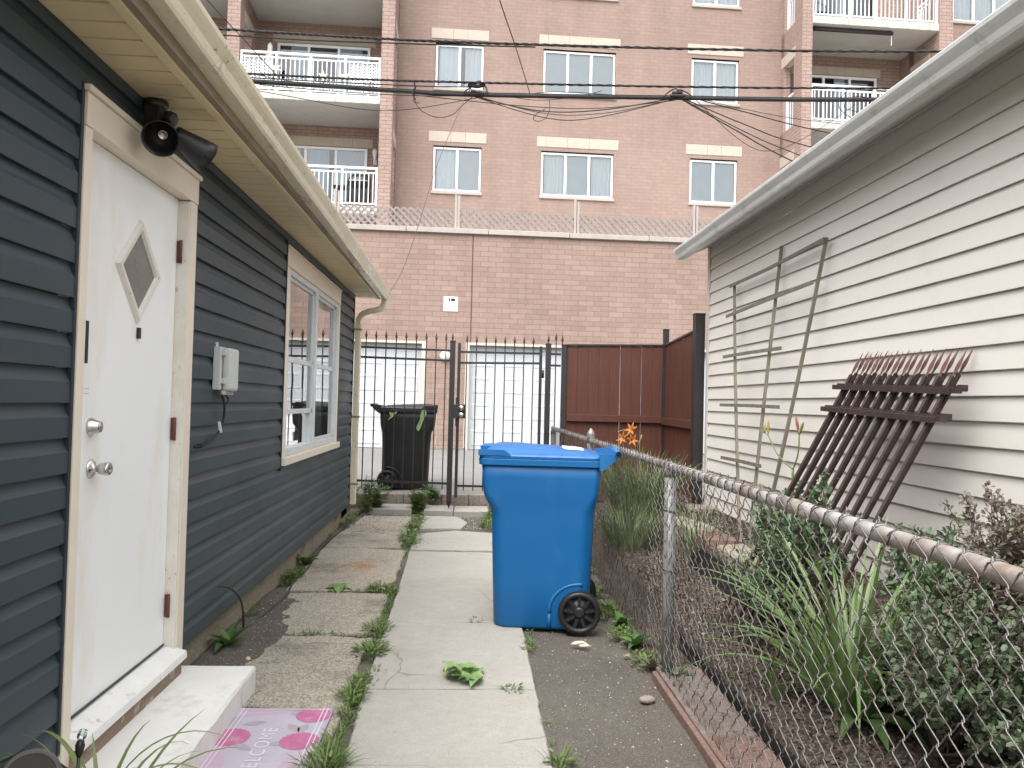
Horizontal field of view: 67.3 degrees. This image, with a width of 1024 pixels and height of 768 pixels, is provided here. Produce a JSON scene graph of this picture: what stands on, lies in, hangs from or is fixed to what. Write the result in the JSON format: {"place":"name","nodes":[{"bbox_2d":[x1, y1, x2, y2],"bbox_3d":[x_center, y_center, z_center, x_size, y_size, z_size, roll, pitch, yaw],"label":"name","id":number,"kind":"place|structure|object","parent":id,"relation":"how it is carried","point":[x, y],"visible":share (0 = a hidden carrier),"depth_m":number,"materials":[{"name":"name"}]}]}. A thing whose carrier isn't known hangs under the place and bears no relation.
{"place":"outdoors","nodes":[
{"label":"outdoors","id":0,"kind":"place"},
{"bbox_2d":[207,0,291,91],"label":"drop wire","id":1,"kind":"object","parent":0,"point":[247,43],"visible":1,"depth_m":9.99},
{"bbox_2d":[245,515,411,767],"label":"aggregate path","id":2,"kind":"structure","parent":0,"point":[299,670],"depth_m":4.77,"materials":[{"name":"concrete"}]},
{"bbox_2d":[198,708,333,767],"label":"door mat","id":3,"kind":"object","parent":2,"relation":"on","point":[266,737],"depth_m":3.08,"materials":[{"name":"fabric"}]},
{"bbox_2d":[342,516,551,767],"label":"concrete path","id":4,"kind":"structure","parent":0,"point":[440,719],"depth_m":3.80,"materials":[{"name":"concrete"}]},
{"bbox_2d":[443,660,483,686],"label":"wilted leaves","id":5,"kind":"object","parent":4,"relation":"on","point":[471,672],"visible":1,"depth_m":3.80,"materials":[{"name":"green plant"}]},
{"bbox_2d":[189,508,708,767],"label":"dirt ground","id":6,"kind":"structure","parent":0,"point":[558,682],"depth_m":3.77,"materials":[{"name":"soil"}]},
{"bbox_2d":[3,748,60,767],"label":"garden plaque","id":7,"kind":"object","parent":6,"relation":"on","point":[37,758],"visible":1,"depth_m":1.85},
{"bbox_2d":[0,729,87,767],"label":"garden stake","id":8,"kind":"object","parent":6,"relation":"on","point":[79,746],"visible":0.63,"depth_m":1.92,"materials":[{"name":"metal"}]},
{"bbox_2d":[0,708,240,767],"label":"strap plant","id":9,"kind":"object","parent":6,"relation":"on","point":[69,749],"visible":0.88,"depth_m":2.19,"materials":[{"name":"plant"}]},
{"bbox_2d":[82,666,255,767],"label":"doorstep","id":10,"kind":"object","parent":6,"relation":"on","point":[221,694],"visible":0.55,"depth_m":3.02,"materials":[{"name":"paint"}]},
{"bbox_2d":[209,621,254,653],"bbox_3d":[-1.546,1.378,4.172,0.255,0.134,0.276,1,-1,-3],"label":"broadleaf weed","id":11,"kind":"object","parent":6,"relation":"on","point":[228,638],"visible":0.91,"depth_m":4.20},
{"bbox_2d":[296,553,317,564],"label":"broadleaf weed","id":12,"kind":"object","parent":6,"relation":"on","point":[307,560],"visible":0.96,"depth_m":6.31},
{"bbox_2d":[281,736,367,767],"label":"weed","id":13,"kind":"object","parent":6,"relation":"on","point":[319,753],"visible":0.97,"depth_m":2.90,"materials":[{"name":"green plant"}]},
{"bbox_2d":[324,583,352,592],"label":"broadleaf weed","id":14,"kind":"object","parent":6,"relation":"on","point":[335,586],"visible":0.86,"depth_m":5.59,"materials":[{"name":"green plant"}]},
{"bbox_2d":[327,678,371,702],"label":"weed","id":15,"kind":"object","parent":6,"relation":"on","point":[348,689],"visible":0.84,"depth_m":3.58,"materials":[{"name":"green plant"}]},
{"bbox_2d":[356,475,380,513],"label":"tall weed","id":16,"kind":"object","parent":6,"relation":"on","point":[367,501],"visible":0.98,"depth_m":9.17,"materials":[{"name":"green plant"}]},
{"bbox_2d":[347,637,393,658],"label":"weed","id":17,"kind":"object","parent":6,"relation":"on","point":[367,643],"visible":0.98,"depth_m":4.21,"materials":[{"name":"green plant"}]},
{"bbox_2d":[366,580,399,591],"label":"weed","id":18,"kind":"object","parent":6,"relation":"on","point":[384,584],"visible":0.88,"depth_m":5.59,"materials":[{"name":"green plant"}]},
{"bbox_2d":[367,504,413,514],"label":"paving slab","id":19,"kind":"structure","parent":6,"relation":"on","point":[395,509],"depth_m":9.27,"materials":[{"name":"concrete"}]},
{"bbox_2d":[363,482,392,507],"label":"tall weed","id":20,"kind":"object","parent":19,"relation":"on","point":[377,502],"visible":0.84,"depth_m":9.32,"materials":[{"name":"green plant"}]},
{"bbox_2d":[407,488,431,512],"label":"tall weed","id":21,"kind":"object","parent":6,"relation":"on","point":[417,505],"visible":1,"depth_m":9.35,"materials":[{"name":"green plant"}]},
{"bbox_2d":[424,505,453,516],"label":"paving slab","id":22,"kind":"structure","parent":6,"relation":"on","point":[437,510],"depth_m":9.27,"materials":[{"name":"concrete"}]},
{"bbox_2d":[446,334,455,507],"bbox_3d":[-0.743,0.440,9.366,0.072,2.151,0.072,1,-1,-3],"label":"fence post","id":23,"kind":"object","parent":22,"relation":"on","point":[450,423],"visible":1,"depth_m":9.33,"materials":[{"name":"black metal"}]},
{"bbox_2d":[357,330,449,488],"bbox_3d":[-1.332,0.308,9.336,1.120,1.916,0.028,1,-1,-3],"label":"iron fence","id":24,"kind":"object","parent":23,"relation":"attached to","point":[396,348],"visible":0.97,"depth_m":9.33,"materials":[{"name":"black metal"}]},
{"bbox_2d":[454,335,543,497],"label":"iron gate","id":25,"kind":"structure","parent":23,"relation":"attached to","point":[459,410],"depth_m":9.39,"materials":[{"name":"black metal"}]},
{"bbox_2d":[238,510,701,767],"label":"crack weeds","id":26,"kind":"object","parent":6,"relation":"on","point":[608,605],"visible":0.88,"depth_m":4.55,"materials":[{"name":"green plant"}]},
{"bbox_2d":[453,506,488,516],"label":"paving slab","id":27,"kind":"structure","parent":6,"relation":"on","point":[467,511],"depth_m":9.28,"materials":[{"name":"concrete"}]},
{"bbox_2d":[543,343,551,444],"bbox_3d":[0.425,0.537,9.428,0.072,2.067,0.072,1,-1,-3],"label":"fence post","id":28,"kind":"object","parent":6,"relation":"on","point":[547,393],"visible":0.6,"depth_m":9.41,"materials":[{"name":"black metal"}]},
{"bbox_2d":[547,333,563,426],"bbox_3d":[0.515,0.344,9.438,0.199,1.958,0.028,1,-1,-3],"label":"iron fence","id":29,"kind":"object","parent":28,"relation":"attached to","point":[555,354],"visible":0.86,"depth_m":9.44,"materials":[{"name":"black metal"}]},
{"bbox_2d":[478,442,621,634],"bbox_3d":[0.231,0.949,4.926,0.866,1.124,0.680,1,-1,3],"label":"wheeled bin","id":30,"kind":"object","parent":6,"relation":"on","point":[541,499],"visible":1,"depth_m":4.65,"materials":[{"name":"blue plastic"}]},
{"bbox_2d":[535,743,583,767],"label":"weed","id":31,"kind":"object","parent":6,"relation":"on","point":[563,756],"visible":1,"depth_m":2.97,"materials":[{"name":"green plant"}]},
{"bbox_2d":[611,611,633,626],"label":"broadleaf weed","id":32,"kind":"object","parent":6,"relation":"on","point":[620,618],"visible":0.78,"depth_m":4.79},
{"bbox_2d":[619,629,654,648],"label":"broadleaf weed","id":33,"kind":"object","parent":6,"relation":"on","point":[634,641],"visible":0.94,"depth_m":4.38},
{"bbox_2d":[635,657,660,670],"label":"broadleaf weed","id":34,"kind":"object","parent":6,"relation":"on","point":[652,664],"visible":0.63,"depth_m":3.98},
{"bbox_2d":[652,671,723,767],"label":"garden kerb","id":35,"kind":"structure","parent":6,"relation":"on","point":[711,760],"depth_m":3.28,"materials":[{"name":"wood"}]},
{"bbox_2d":[341,494,702,518],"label":"ground","id":36,"kind":"structure","parent":0,"point":[343,512],"depth_m":10.50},
{"bbox_2d":[0,0,391,767],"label":"house","id":37,"kind":"structure","parent":36,"relation":"on","point":[138,280],"depth_m":3.04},
{"bbox_2d":[55,142,182,718],"bbox_3d":[-1.507,0.158,3.031,0.113,2.014,0.909,1,-1,-3],"label":"door","id":38,"kind":"structure","parent":37,"relation":"in","point":[121,608],"depth_m":3.00,"materials":[{"name":"white paint"}]},
{"bbox_2d":[141,97,217,170],"bbox_3d":[-1.339,-0.982,3.029,0.234,0.264,0.409,1,-1,7],"label":"security lamp","id":39,"kind":"object","parent":37,"relation":"attached to","point":[161,136],"visible":1,"depth_m":2.98,"materials":[{"name":"black plastic"}]},
{"bbox_2d":[194,342,238,447],"bbox_3d":[-1.484,0.049,3.876,0.082,0.530,0.426,1,-1,-3],"label":"utility box","id":40,"kind":"object","parent":37,"relation":"attached to","point":[225,371],"visible":1,"depth_m":3.94,"materials":[{"name":"grey plastic"}]},
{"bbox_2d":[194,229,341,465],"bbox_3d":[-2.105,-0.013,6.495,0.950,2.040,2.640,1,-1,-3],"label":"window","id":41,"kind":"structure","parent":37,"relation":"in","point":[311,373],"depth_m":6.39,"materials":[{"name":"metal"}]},
{"bbox_2d":[218,515,351,627],"bbox_3d":[-1.672,1.310,6.523,0.103,0.375,4.935,1,-1,-4],"label":"ground cable","id":42,"kind":"object","parent":37,"relation":"attached to","point":[275,605],"visible":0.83,"depth_m":5.11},
{"bbox_2d":[347,492,490,511],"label":"alley kerb","id":43,"kind":"structure","parent":36,"relation":"on","point":[459,500],"depth_m":9.69,"materials":[{"name":"concrete"}]},
{"bbox_2d":[423,484,440,499],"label":"tall weed","id":44,"kind":"object","parent":43,"relation":"on","point":[433,496],"visible":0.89,"depth_m":9.62,"materials":[{"name":"green plant"}]},
{"bbox_2d":[350,448,703,497],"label":"alley","id":45,"kind":"structure","parent":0,"point":[437,465],"depth_m":12.05,"materials":[{"name":"concrete"}]},
{"bbox_2d":[370,403,437,489],"bbox_3d":[-1.433,0.820,10.239,0.866,1.124,0.680,2,-1,-5],"label":"wheeled bin","id":46,"kind":"object","parent":45,"relation":"on","point":[408,446],"visible":0.77,"depth_m":9.97,"materials":[{"name":"black plastic"}]},
{"bbox_2d":[200,0,1008,454],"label":"apartment building","id":47,"kind":"structure","parent":45,"relation":"on","point":[672,160],"depth_m":22.15,"materials":[{"name":"brick"}]},
{"bbox_2d":[273,33,375,95],"bbox_3d":[-5.481,-8.933,22.348,2.942,2.400,0.116,2,-1,-5],"label":"sliding door","id":48,"kind":"structure","parent":47,"relation":"in","point":[306,47],"depth_m":22.34,"materials":[{"name":"glass"}]},
{"bbox_2d":[289,135,372,204],"bbox_3d":[-5.553,-5.965,22.275,2.942,2.400,0.116,2,-1,-5],"label":"sliding door","id":49,"kind":"structure","parent":47,"relation":"in","point":[331,155],"depth_m":22.30,"materials":[{"name":"white plastic"}]},
{"bbox_2d":[333,174,370,205],"bbox_3d":[-4.436,-5.315,21.290,1.010,1.007,0.581,2,-1,-5],"label":"barbecue grill","id":50,"kind":"object","parent":47,"relation":"on","point":[356,184],"visible":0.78,"depth_m":21.09,"materials":[{"name":"black metal"}]},
{"bbox_2d":[351,339,425,447],"bbox_3d":[-3.175,0.205,15.053,2.920,2.170,0.152,2,-1,-5],"label":"garage door","id":51,"kind":"structure","parent":47,"relation":"in","point":[370,362],"depth_m":15.16,"materials":[{"name":"metal"}]},
{"bbox_2d":[443,296,457,311],"bbox_3d":[-1.209,-1.580,15.177,0.280,0.290,0.013,2,-1,-4],"label":"security sign","id":52,"kind":"object","parent":47,"relation":"attached to","point":[450,303],"visible":1,"depth_m":15.17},
{"bbox_2d":[429,131,486,195],"bbox_3d":[-1.591,-6.336,22.272,1.652,1.805,0.460,2,-1,-5],"label":"window","id":53,"kind":"structure","parent":47,"relation":"in","point":[458,170],"depth_m":22.20,"materials":[{"name":"white plastic"}]},
{"bbox_2d":[432,28,488,91],"bbox_3d":[-1.518,-9.324,22.345,1.652,1.805,0.460,2,-1,-5],"label":"window","id":54,"kind":"structure","parent":47,"relation":"in","point":[452,63],"depth_m":22.28,"materials":[{"name":"white plastic"}]},
{"bbox_2d":[334,188,711,237],"bbox_3d":[0.151,-3.413,15.560,12.155,0.750,0.085,2,-1,-5],"label":"lattice fence","id":55,"kind":"object","parent":47,"relation":"on","point":[695,227],"visible":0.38,"depth_m":15.55,"materials":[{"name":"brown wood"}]},
{"bbox_2d":[537,136,618,201],"bbox_3d":[1.887,-6.244,22.549,2.392,1.805,0.460,2,-1,-5],"label":"window","id":56,"kind":"structure","parent":47,"relation":"in","point":[566,176],"depth_m":22.46,"materials":[{"name":"white plastic"}]},
{"bbox_2d":[539,34,620,99],"bbox_3d":[1.970,-9.236,22.482,2.392,1.805,0.180,2,-1,-5],"label":"window","id":57,"kind":"structure","parent":47,"relation":"in","point":[572,67],"depth_m":22.53,"materials":[{"name":"white plastic"}]},
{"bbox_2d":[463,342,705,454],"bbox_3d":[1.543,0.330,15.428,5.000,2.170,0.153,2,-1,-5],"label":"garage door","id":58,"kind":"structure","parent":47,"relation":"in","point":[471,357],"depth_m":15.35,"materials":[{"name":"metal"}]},
{"bbox_2d":[686,144,741,206],"bbox_3d":[5.943,-6.141,22.731,1.692,1.805,0.180,2,-1,-5],"label":"window","id":59,"kind":"structure","parent":47,"relation":"in","point":[712,183],"depth_m":22.78,"materials":[{"name":"white plastic"}]},
{"bbox_2d":[688,44,743,106],"bbox_3d":[6.015,-9.129,22.819,1.692,1.805,0.210,2,-1,-5],"label":"window","id":60,"kind":"structure","parent":47,"relation":"in","point":[704,72],"depth_m":22.87,"materials":[{"name":"white plastic"}]},
{"bbox_2d":[692,0,741,9],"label":"window","id":61,"kind":"structure","parent":47,"relation":"in","point":[716,4],"depth_m":22.85,"materials":[{"name":"white plastic"}]},
{"bbox_2d":[791,65,880,121],"bbox_3d":[9.919,-8.527,23.572,2.842,2.400,0.116,2,-1,-5],"label":"sliding door","id":62,"kind":"structure","parent":47,"relation":"in","point":[821,72],"depth_m":23.58,"materials":[{"name":"white plastic"}]},
{"bbox_2d":[814,0,872,18],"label":"sliding door","id":63,"kind":"structure","parent":47,"relation":"in","point":[822,1],"depth_m":23.65,"materials":[{"name":"white glass"}]},
{"bbox_2d":[813,26,893,45],"bbox_3d":[9.657,-9.912,21.884,2.450,0.413,0.106,2,-1,-5],"label":"awning roll","id":64,"kind":"object","parent":47,"relation":"attached to","point":[857,31],"visible":0.88,"depth_m":21.86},
{"bbox_2d":[953,0,1008,24],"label":"window","id":65,"kind":"structure","parent":47,"relation":"in","point":[971,12],"depth_m":23.60,"materials":[{"name":"white plastic"}]},
{"bbox_2d":[252,79,877,101],"bbox_3d":[-0.542,-4.965,12.206,32.002,0.836,0.058,1,-1,-3],"label":"utility cable","id":66,"kind":"object","parent":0,"point":[607,96],"visible":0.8,"depth_m":12.27,"materials":[{"name":"rubber"}]},
{"bbox_2d":[248,73,475,110],"bbox_3d":[-3.525,-4.636,11.732,6.003,0.585,0.544,2,-1,-4],"label":"drop wire","id":67,"kind":"object","parent":66,"relation":"attached to","point":[355,90],"visible":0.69,"depth_m":12.01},
{"bbox_2d":[390,96,465,290],"bbox_3d":[-1.103,-2.812,10.483,0.099,3.606,3.389,1,-1,10],"label":"drop wire","id":68,"kind":"object","parent":66,"relation":"hanging from","point":[427,195],"visible":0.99,"depth_m":10.41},
{"bbox_2d":[259,84,675,108],"bbox_3d":[-0.653,-4.564,12.216,6.601,0.224,0.063,1,-1,-3],"label":"utility cable","id":69,"kind":"object","parent":66,"relation":"hanging from","point":[444,98],"visible":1,"depth_m":12.20,"materials":[{"name":"rubber"}]},
{"bbox_2d":[473,96,673,120],"bbox_3d":[1.002,-4.427,12.280,3.324,0.459,0.017,1,-1,-3],"label":"utility cable","id":70,"kind":"object","parent":66,"relation":"hanging from","point":[489,100],"visible":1,"depth_m":12.27,"materials":[{"name":"rubber"}]},
{"bbox_2d":[663,88,691,96],"bbox_3d":[2.659,-4.660,12.308,0.472,0.156,0.068,1,-1,-3],"label":"cable tie","id":71,"kind":"object","parent":66,"relation":"attached to","point":[677,93],"visible":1,"depth_m":12.30,"materials":[{"name":"metal"}]},
{"bbox_2d":[686,100,811,146],"bbox_3d":[5.169,-3.831,12.276,4.992,1.487,0.176,1,-1,4],"label":"drop wire","id":72,"kind":"object","parent":66,"relation":"hanging from","point":[748,125],"visible":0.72,"depth_m":12.41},
{"bbox_2d":[685,94,839,133],"bbox_3d":[5.595,-3.994,12.286,5.734,1.233,0.187,1,-1,3],"label":"drop wire","id":73,"kind":"object","parent":66,"relation":"hanging from","point":[766,117],"visible":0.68,"depth_m":12.42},
{"bbox_2d":[682,100,856,191],"bbox_3d":[5.059,-3.429,12.242,4.795,2.276,0.212,1,-1,5],"label":"drop wire","id":74,"kind":"object","parent":66,"relation":"hanging from","point":[698,108],"visible":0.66,"depth_m":12.40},
{"bbox_2d":[248,72,891,89],"bbox_3d":[-0.533,-5.124,12.111,32.005,0.871,0.046,1,-1,-3],"label":"utility cable","id":75,"kind":"object","parent":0,"point":[533,83],"visible":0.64,"depth_m":12.17,"materials":[{"name":"rubber"}]},
{"bbox_2d":[463,80,487,94],"bbox_3d":[-0.574,-4.675,12.132,0.397,0.237,0.070,1,-1,-3],"label":"cable tie","id":76,"kind":"object","parent":75,"relation":"attached to","point":[470,86],"visible":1,"depth_m":12.12,"materials":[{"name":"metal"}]},
{"bbox_2d":[250,77,468,87],"bbox_3d":[-6.555,-4.866,11.820,11.960,0.114,0.017,1,-1,-3],"label":"utility cable","id":77,"kind":"object","parent":76,"relation":"attached to","point":[362,83],"visible":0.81,"depth_m":12.04,"materials":[{"name":"rubber"}]},
{"bbox_2d":[218,28,941,52],"bbox_3d":[-0.517,-5.803,12.127,32.006,0.919,0.053,1,-1,-3],"label":"utility cable","id":78,"kind":"object","parent":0,"point":[591,46],"visible":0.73,"depth_m":12.20,"materials":[{"name":"rubber"}]},
{"bbox_2d":[222,34,534,47],"bbox_3d":[-6.069,-5.527,11.861,12.900,0.172,0.038,1,-1,-3],"label":"utility cable","id":79,"kind":"object","parent":78,"relation":"hanging from","point":[379,42],"visible":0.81,"depth_m":12.07,"materials":[{"name":"rubber"}]},
{"bbox_2d":[656,666,785,767],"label":"garden paving","id":80,"kind":"structure","parent":0,"point":[716,751],"depth_m":3.25,"materials":[{"name":"brick"}]},
{"bbox_2d":[592,483,978,767],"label":"garden soil","id":81,"kind":"structure","parent":0,"point":[874,755],"depth_m":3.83,"materials":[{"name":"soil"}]},
{"bbox_2d":[559,344,566,445],"bbox_3d":[0.619,0.545,9.439,0.068,2.062,0.068,1,-1,-3],"label":"fence post","id":82,"kind":"object","parent":81,"relation":"on","point":[563,385],"visible":0.53,"depth_m":9.42,"materials":[{"name":"black metal"}]},
{"bbox_2d":[565,344,663,500],"bbox_3d":[1.254,0.468,9.473,1.198,1.948,0.075,1,-1,-3],"label":"board fence","id":83,"kind":"object","parent":81,"relation":"on","point":[599,377],"visible":0.61,"depth_m":9.48,"materials":[{"name":"brown wood"}]},
{"bbox_2d":[616,422,641,481],"bbox_3d":[1.106,0.781,7.238,0.241,0.847,0.118,2,-1,-16],"label":"orange lily","id":84,"kind":"object","parent":81,"relation":"on","point":[629,430],"visible":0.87,"depth_m":7.25,"materials":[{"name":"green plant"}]},
{"bbox_2d":[595,494,678,550],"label":"tall grass","id":85,"kind":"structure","parent":81,"relation":"on","point":[630,540],"depth_m":6.50,"materials":[{"name":"plant"}]},
{"bbox_2d":[599,443,709,518],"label":"tall grass","id":86,"kind":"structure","parent":81,"relation":"on","point":[632,493],"depth_m":7.01,"materials":[{"name":"plant"}]},
{"bbox_2d":[661,329,669,481],"bbox_3d":[1.887,0.390,9.513,0.074,2.137,0.074,1,-1,-3],"label":"fence post","id":87,"kind":"object","parent":81,"relation":"on","point":[665,336],"visible":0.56,"depth_m":9.49,"materials":[{"name":"black metal"}]},
{"bbox_2d":[661,330,692,498],"bbox_3d":[1.860,0.399,8.577,0.075,1.873,1.790,1,-1,1],"label":"board fence","id":88,"kind":"object","parent":81,"relation":"on","point":[676,421],"visible":0.58,"depth_m":8.59,"materials":[{"name":"brown wood"}]},
{"bbox_2d":[676,521,714,539],"bbox_3d":[1.460,1.163,6.087,0.264,0.104,0.368,1,-1,-3],"label":"edging stone","id":89,"kind":"object","parent":81,"relation":"on","point":[681,529],"visible":0.27,"depth_m":6.07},
{"bbox_2d":[690,313,705,503],"bbox_3d":[1.840,0.276,7.629,0.106,1.952,0.106,1,-1,-3],"label":"fence post","id":90,"kind":"object","parent":81,"relation":"on","point":[697,395],"visible":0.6,"depth_m":7.59,"materials":[{"name":"black metal"}]},
{"bbox_2d":[684,504,718,512],"bbox_3d":[1.751,1.172,7.107,0.286,0.100,0.172,1,-1,1],"label":"edging stone","id":91,"kind":"object","parent":81,"relation":"on","point":[711,507],"visible":0.47,"depth_m":7.03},
{"bbox_2d":[661,502,752,556],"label":"tall grass","id":92,"kind":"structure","parent":81,"relation":"on","point":[689,544],"depth_m":5.57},
{"bbox_2d":[694,530,735,549],"bbox_3d":[1.475,1.140,5.613,0.223,0.097,0.335,1,-1,-3],"label":"edging stone","id":93,"kind":"object","parent":81,"relation":"on","point":[714,539],"visible":0.56,"depth_m":5.48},
{"bbox_2d":[716,544,757,562],"bbox_3d":[1.523,1.154,5.151,0.245,0.104,0.386,1,-1,-3],"label":"edging stone","id":94,"kind":"object","parent":81,"relation":"on","point":[728,549],"visible":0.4,"depth_m":5.15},
{"bbox_2d":[679,631,805,767],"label":"garden edging","id":95,"kind":"object","parent":81,"relation":"on","point":[786,761],"visible":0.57,"depth_m":3.30,"materials":[{"name":"wood"}]},
{"bbox_2d":[720,237,828,551],"bbox_3d":[1.809,0.068,5.819,0.370,2.208,1.781,1,-1,-3],"label":"garden trellis","id":96,"kind":"object","parent":81,"relation":"on","point":[763,405],"visible":0.87,"depth_m":5.52,"materials":[{"name":"brown wood"}]},
{"bbox_2d":[742,653,808,698],"bbox_3d":[1.148,1.240,3.267,0.326,0.217,0.279,1,-2,30],"label":"daylily","id":97,"kind":"object","parent":81,"relation":"on","point":[774,692],"visible":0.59,"depth_m":3.29,"materials":[{"name":"green plant"}]},
{"bbox_2d":[762,417,803,493],"bbox_3d":[1.639,0.655,4.665,0.035,0.919,0.610,1,-1,-3],"label":"bud stalk","id":98,"kind":"object","parent":81,"relation":"on","point":[797,427],"visible":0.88,"depth_m":4.49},
{"bbox_2d":[550,426,1023,767],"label":"chain link fence","id":99,"kind":"object","parent":81,"relation":"on","point":[1008,576],"visible":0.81,"depth_m":2.50,"materials":[{"name":"metal"}]},
{"bbox_2d":[725,481,857,629],"bbox_3d":[1.425,0.880,4.088,0.564,0.702,1.314,1,-1,11],"label":"green shrub","id":100,"kind":"object","parent":81,"relation":"on","point":[784,524],"visible":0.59,"depth_m":3.83,"materials":[{"name":"plant"}]},
{"bbox_2d":[808,470,837,613],"bbox_3d":[1.480,0.750,3.698,0.150,0.675,0.167,1,-1,-3],"label":"green shrub","id":101,"kind":"object","parent":81,"relation":"on","point":[813,497],"visible":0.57,"depth_m":3.67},
{"bbox_2d":[651,515,1005,751],"bbox_3d":[1.375,0.912,3.136,1.317,0.837,1.594,1,-1,-3],"label":"daylily","id":102,"kind":"object","parent":81,"relation":"on","point":[857,602],"visible":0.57,"depth_m":3.05,"materials":[{"name":"green plant"}]},
{"bbox_2d":[715,350,966,685],"bbox_3d":[1.616,0.601,3.930,0.865,1.610,1.143,1,-1,-3],"label":"railing panel","id":103,"kind":"object","parent":81,"relation":"on","point":[916,418],"visible":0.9,"depth_m":3.83,"materials":[{"name":"metal"}]},
{"bbox_2d":[691,544,1005,758],"bbox_3d":[1.453,1.257,3.694,0.027,0.259,4.072,1,-1,-3],"label":"garden edging","id":104,"kind":"object","parent":81,"relation":"on","point":[923,732],"visible":0.09,"depth_m":4.74,"materials":[{"name":"wood"}]},
{"bbox_2d":[674,0,1023,610],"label":"siding garage","id":105,"kind":"structure","parent":81,"relation":"on","point":[923,231],"depth_m":4.13,"materials":[{"name":"plastic"}]},
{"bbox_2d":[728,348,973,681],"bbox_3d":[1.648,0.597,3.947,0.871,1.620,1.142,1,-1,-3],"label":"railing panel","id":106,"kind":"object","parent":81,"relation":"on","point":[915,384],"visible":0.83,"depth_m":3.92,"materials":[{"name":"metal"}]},
{"bbox_2d":[877,512,969,640],"bbox_3d":[1.761,0.804,3.203,0.411,0.562,0.908,1,-1,10],"label":"green shrub","id":107,"kind":"object","parent":81,"relation":"on","point":[926,578],"visible":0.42,"depth_m":3.20,"materials":[{"name":"plant"}]},
{"bbox_2d":[850,571,1023,767],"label":"dark shrub","id":108,"kind":"object","parent":81,"relation":"on","point":[995,677],"visible":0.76,"depth_m":2.35,"materials":[{"name":"plant"}]},
{"bbox_2d":[938,481,1023,660],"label":"barberry shrub","id":109,"kind":"object","parent":81,"relation":"on","point":[1008,535],"visible":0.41,"depth_m":2.65,"materials":[{"name":"plant"}]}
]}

